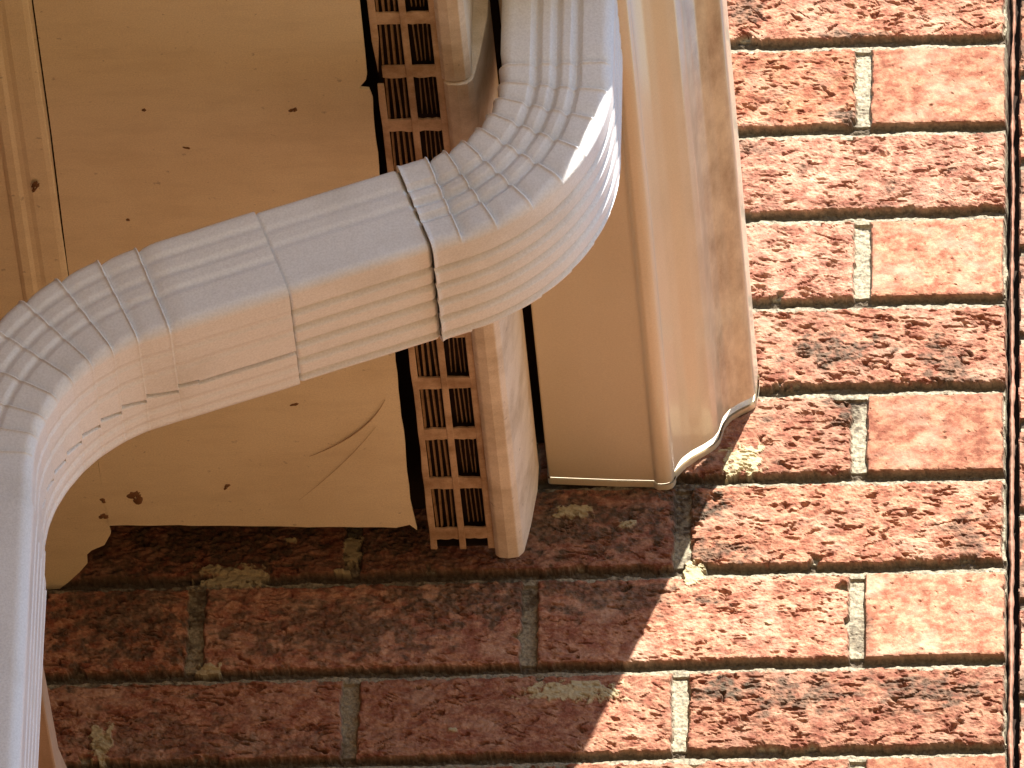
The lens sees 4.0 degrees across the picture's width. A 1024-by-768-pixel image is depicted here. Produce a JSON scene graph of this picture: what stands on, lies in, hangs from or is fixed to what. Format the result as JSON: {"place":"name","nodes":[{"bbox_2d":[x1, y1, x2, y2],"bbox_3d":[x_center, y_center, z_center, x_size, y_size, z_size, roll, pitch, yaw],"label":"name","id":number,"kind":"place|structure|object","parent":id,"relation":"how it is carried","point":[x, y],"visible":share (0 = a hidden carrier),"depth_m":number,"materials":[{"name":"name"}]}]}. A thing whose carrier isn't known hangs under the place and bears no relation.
{"place":"outdoors","nodes":[
{"label":"outdoors","id":0,"kind":"place"},
{"label":"ground","id":1,"kind":"structure","parent":0,"visible":0},
{"bbox_2d":[43,0,1009,767],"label":"brick wall","id":2,"kind":"structure","parent":1,"relation":"on","point":[803,564],"depth_m":9.90,"materials":[{"name":"red brick"}]},
{"bbox_2d":[1006,0,1023,767],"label":"brick pier","id":3,"kind":"structure","parent":1,"relation":"on","point":[1018,588],"depth_m":10.00,"materials":[{"name":"red brick"}]},
{"bbox_2d":[1007,0,1015,767],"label":"sealant bead","id":4,"kind":"object","parent":3,"relation":"attached to","point":[1011,541],"visible":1,"depth_m":9.95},
{"bbox_3d":[-0.649,2.600,7.036,0.295,7.541,2.300,-1,-37,4],"label":"house wall","id":5,"kind":"object","parent":1,"relation":"on","visible":0},
{"bbox_2d":[38,668,66,767],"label":"trim board","id":6,"kind":"object","parent":5,"relation":"attached to","point":[50,755],"depth_m":9.57,"materials":[{"name":"brown wood"}]},
{"bbox_2d":[0,0,416,589],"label":"soffit","id":7,"kind":"structure","parent":5,"relation":"attached to","point":[219,88],"depth_m":9.56,"materials":[{"name":"paint"}]},
{"bbox_2d":[31,181,39,191],"bbox_3d":[-0.309,-0.128,9.567,0.006,0.001,0.012,-1,-37,4],"label":"mud spot","id":8,"kind":"object","parent":7,"relation":"attached to","point":[34,185],"visible":1,"depth_m":9.57,"materials":[{"name":"brown soil"}]},
{"bbox_2d":[99,513,108,518],"bbox_3d":[-0.273,0.089,9.860,0.008,0.001,0.007,-1,-37,4],"label":"mud spot","id":9,"kind":"object","parent":7,"relation":"attached to","point":[104,515],"visible":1,"depth_m":9.86,"materials":[{"name":"brown soil"}]},
{"bbox_2d":[126,491,142,504],"bbox_3d":[-0.250,0.076,9.843,0.012,0.001,0.016,-24,-44,30],"label":"mud spot","id":10,"kind":"object","parent":7,"relation":"attached to","point":[137,495],"visible":1,"depth_m":9.84,"materials":[{"name":"brown soil"}]},
{"bbox_2d":[303,428,374,496],"bbox_3d":[-0.115,0.053,9.807,0.003,0.001,0.099,21,-41,-24],"label":"cobweb","id":11,"kind":"object","parent":7,"relation":"attached to","point":[340,465],"visible":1,"depth_m":9.81},
{"bbox_2d":[309,400,384,456],"bbox_3d":[-0.106,0.031,9.777,0.008,0.001,0.082,26,-43,-29],"label":"cobweb","id":12,"kind":"object","parent":7,"relation":"attached to","point":[354,433],"visible":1,"depth_m":9.78},
{"bbox_2d":[32,0,544,507],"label":"rafter boards","id":13,"kind":"object","parent":5,"relation":"on","point":[408,420],"visible":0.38,"depth_m":9.84,"materials":[{"name":"black"}]},
{"bbox_2d":[367,0,494,548],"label":"soffit vent","id":14,"kind":"object","parent":13,"relation":"attached to","point":[411,97],"visible":0.62,"depth_m":9.72,"materials":[{"name":"paint"}]},
{"bbox_2d":[433,0,538,557],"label":"fascia board","id":15,"kind":"object","parent":13,"relation":"attached to","point":[465,36],"visible":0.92,"depth_m":9.73,"materials":[{"name":"paint"}]},
{"bbox_2d":[498,0,759,489],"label":"gutter","id":16,"kind":"object","parent":15,"relation":"attached to","point":[644,337],"visible":0.88,"depth_m":9.80,"materials":[{"name":"paint"}]},
{"bbox_2d":[0,0,622,767],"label":"downspout","id":17,"kind":"object","parent":5,"relation":"attached to","point":[504,210],"visible":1,"depth_m":9.38,"materials":[{"name":"paint"}]}
]}

